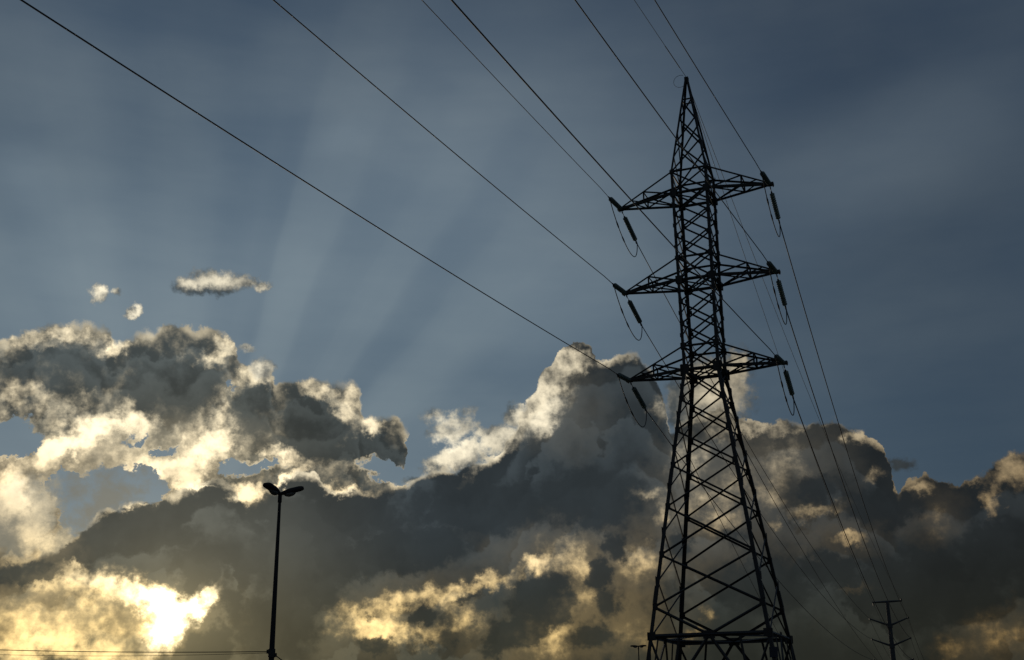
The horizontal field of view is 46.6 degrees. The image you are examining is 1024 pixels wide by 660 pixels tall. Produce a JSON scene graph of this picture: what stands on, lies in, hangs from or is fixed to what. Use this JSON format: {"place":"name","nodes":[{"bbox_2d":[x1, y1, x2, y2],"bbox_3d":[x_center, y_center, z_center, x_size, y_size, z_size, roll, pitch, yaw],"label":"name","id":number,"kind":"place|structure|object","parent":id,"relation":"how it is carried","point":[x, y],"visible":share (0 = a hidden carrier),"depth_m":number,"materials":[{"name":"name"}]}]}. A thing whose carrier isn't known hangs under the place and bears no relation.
{"place":"outdoors","nodes":[
{"label":"outdoors","id":0,"kind":"place"},
{"bbox_2d":[0,0,1023,659],"label":"sky","id":1,"kind":"structure","parent":0,"point":[189,325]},
{"label":"ground","id":2,"kind":"structure","parent":0,"visible":0},
{"bbox_2d":[263,482,303,659],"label":"street lamp","id":3,"kind":"object","parent":2,"relation":"on","point":[273,489],"visible":1,"depth_m":38.85,"materials":[{"name":"metal"}]},
{"bbox_2d":[0,653,255,655],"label":"service cable","id":4,"kind":"object","parent":3,"relation":"attached to","point":[149,655],"visible":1,"depth_m":40.05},
{"bbox_2d":[10,650,265,652],"bbox_3d":[-19.970,11.789,44.725,27.954,1.665,0.025,-11,-21,28],"label":"service cable","id":5,"kind":"object","parent":3,"relation":"attached to","point":[140,652],"visible":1,"depth_m":40.50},
{"bbox_2d":[630,645,646,659],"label":"street lamp","id":6,"kind":"object","parent":2,"relation":"on","point":[636,646],"visible":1,"depth_m":116.36,"materials":[{"name":"metal"}]},
{"bbox_2d":[617,76,795,659],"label":"transmission tower","id":7,"kind":"structure","parent":2,"relation":"on","point":[768,634],"depth_m":68.10,"materials":[{"name":"metal"}]},
{"bbox_2d":[608,196,621,209],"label":"insulator string","id":8,"kind":"object","parent":7,"relation":"attached to","point":[616,204],"visible":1,"depth_m":72.13,"materials":[{"name":"green glass"}]},
{"bbox_2d":[422,0,607,195],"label":"conductor","id":9,"kind":"object","parent":8,"relation":"attached to","point":[509,92],"visible":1,"depth_m":57.18,"materials":[{"name":"metal"}]},
{"bbox_2d":[610,200,637,256],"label":"jumper loop","id":10,"kind":"object","parent":8,"relation":"hanging from","point":[621,234],"visible":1,"depth_m":72.76,"materials":[{"name":"metal"}]},
{"bbox_2d":[612,283,625,294],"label":"insulator string","id":11,"kind":"object","parent":7,"relation":"attached to","point":[619,288],"visible":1,"depth_m":70.33,"materials":[{"name":"green glass"}]},
{"bbox_2d":[273,0,612,283],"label":"conductor","id":12,"kind":"object","parent":11,"relation":"attached to","point":[426,129],"visible":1,"depth_m":47.63,"materials":[{"name":"metal"}]},
{"bbox_2d":[614,287,641,340],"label":"jumper loop","id":13,"kind":"object","parent":11,"relation":"hanging from","point":[625,319],"visible":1,"depth_m":70.95,"materials":[{"name":"metal"}]},
{"bbox_2d":[616,373,630,381],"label":"insulator string","id":14,"kind":"object","parent":7,"relation":"attached to","point":[623,377],"visible":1,"depth_m":68.45,"materials":[{"name":"black glass"}]},
{"bbox_2d":[20,0,616,373],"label":"conductor","id":15,"kind":"object","parent":14,"relation":"attached to","point":[76,35],"visible":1,"depth_m":35.92,"materials":[{"name":"metal"}]},
{"bbox_2d":[618,377,646,426],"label":"jumper loop","id":16,"kind":"object","parent":14,"relation":"hanging from","point":[629,407],"visible":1,"depth_m":69.37,"materials":[{"name":"metal"}]},
{"bbox_2d":[622,211,637,243],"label":"insulator string","id":17,"kind":"object","parent":7,"relation":"attached to","point":[629,228],"visible":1,"depth_m":74.75,"materials":[{"name":"green glass"}]},
{"bbox_2d":[638,245,869,618],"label":"conductor","id":18,"kind":"object","parent":17,"relation":"attached to","point":[734,420],"visible":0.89,"depth_m":104.83,"materials":[{"name":"metal"}]},
{"bbox_2d":[626,295,641,325],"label":"insulator string","id":19,"kind":"object","parent":7,"relation":"attached to","point":[634,310],"visible":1,"depth_m":72.94,"materials":[{"name":"green glass"}]},
{"bbox_2d":[642,326,870,638],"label":"conductor","id":20,"kind":"object","parent":19,"relation":"hanging from","point":[744,489],"visible":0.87,"depth_m":97.14,"materials":[{"name":"metal"}]},
{"bbox_2d":[630,382,646,410],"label":"insulator string","id":21,"kind":"object","parent":7,"relation":"attached to","point":[639,398],"visible":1,"depth_m":71.18,"materials":[{"name":"black glass"}]},
{"bbox_2d":[647,411,872,659],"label":"conductor","id":22,"kind":"object","parent":21,"relation":"hanging from","point":[739,533],"visible":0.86,"depth_m":93.63,"materials":[{"name":"metal"}]},
{"bbox_2d":[634,0,685,76],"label":"earth wire","id":23,"kind":"object","parent":7,"relation":"attached to","point":[661,40],"visible":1,"depth_m":69.98,"materials":[{"name":"metal"}]},
{"bbox_2d":[691,461,786,648],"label":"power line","id":24,"kind":"object","parent":7,"relation":"attached to","point":[726,532],"visible":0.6,"depth_m":82.30,"materials":[{"name":"grey metal"}]},
{"bbox_2d":[760,171,770,184],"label":"insulator string","id":25,"kind":"object","parent":7,"relation":"attached to","point":[767,181],"visible":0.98,"depth_m":68.89,"materials":[{"name":"green glass"}]},
{"bbox_2d":[654,0,760,170],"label":"conductor","id":26,"kind":"object","parent":25,"relation":"attached to","point":[704,80],"visible":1,"depth_m":56.44,"materials":[{"name":"metal"}]},
{"bbox_2d":[762,175,780,236],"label":"jumper loop","id":27,"kind":"object","parent":25,"relation":"hanging from","point":[770,210],"visible":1,"depth_m":69.30,"materials":[{"name":"metal"}]},
{"bbox_2d":[766,261,777,272],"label":"insulator string","id":28,"kind":"object","parent":7,"relation":"attached to","point":[773,268],"visible":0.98,"depth_m":67.21,"materials":[{"name":"green glass"}]},
{"bbox_2d":[575,0,767,261],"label":"conductor","id":29,"kind":"object","parent":28,"relation":"attached to","point":[662,119],"visible":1,"depth_m":47.19,"materials":[{"name":"metal"}]},
{"bbox_2d":[768,265,786,324],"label":"jumper loop","id":30,"kind":"object","parent":28,"relation":"hanging from","point":[776,299],"visible":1,"depth_m":67.63,"materials":[{"name":"metal"}]},
{"bbox_2d":[770,186,780,223],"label":"insulator string","id":31,"kind":"object","parent":7,"relation":"attached to","point":[775,206],"visible":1,"depth_m":71.26,"materials":[{"name":"black glass"}]},
{"bbox_2d":[780,224,907,616],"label":"conductor","id":32,"kind":"object","parent":31,"relation":"attached to","point":[830,396],"visible":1,"depth_m":91.47,"materials":[{"name":"metal"}]},
{"bbox_2d":[774,354,784,364],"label":"insulator string","id":33,"kind":"object","parent":7,"relation":"attached to","point":[780,360],"visible":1,"depth_m":65.26,"materials":[{"name":"green glass"}]},
{"bbox_2d":[451,0,774,354],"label":"conductor","id":34,"kind":"object","parent":33,"relation":"attached to","point":[499,53],"visible":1,"depth_m":36.35,"materials":[{"name":"metal"}]},
{"bbox_2d":[776,358,794,415],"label":"jumper loop","id":35,"kind":"object","parent":33,"relation":"hanging from","point":[784,392],"visible":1,"depth_m":65.84,"materials":[{"name":"metal"}]},
{"bbox_2d":[776,274,786,309],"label":"insulator string","id":36,"kind":"object","parent":7,"relation":"attached to","point":[781,293],"visible":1,"depth_m":69.51,"materials":[{"name":"green glass"}]},
{"bbox_2d":[787,312,908,636],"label":"conductor","id":37,"kind":"object","parent":36,"relation":"hanging from","point":[833,455],"visible":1,"depth_m":88.38,"materials":[{"name":"metal"}]},
{"bbox_2d":[696,110,872,601],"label":"earth wire","id":38,"kind":"object","parent":7,"relation":"attached to","point":[768,326],"visible":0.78,"depth_m":96.61,"materials":[{"name":"metal"}]},
{"bbox_2d":[783,365,794,399],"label":"insulator string","id":39,"kind":"object","parent":7,"relation":"attached to","point":[788,382],"visible":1,"depth_m":67.76,"materials":[{"name":"green glass"}]},
{"bbox_2d":[794,400,911,658],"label":"conductor","id":40,"kind":"object","parent":39,"relation":"hanging from","point":[839,519],"visible":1,"depth_m":86.60,"materials":[{"name":"metal"}]},
{"bbox_2d":[693,98,898,595],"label":"earth wire","id":41,"kind":"object","parent":7,"relation":"attached to","point":[777,315],"visible":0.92,"depth_m":97.28,"materials":[{"name":"metal"}]},
{"bbox_2d":[747,454,876,659],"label":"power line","id":42,"kind":"object","parent":7,"relation":"attached to","point":[800,547],"visible":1,"depth_m":85.77,"materials":[{"name":"grey metal"}]},
{"bbox_2d":[869,598,913,659],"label":"tubular pole","id":43,"kind":"object","parent":2,"relation":"on","point":[891,644],"visible":0.98,"depth_m":185.57,"materials":[{"name":"metal"}]}
]}

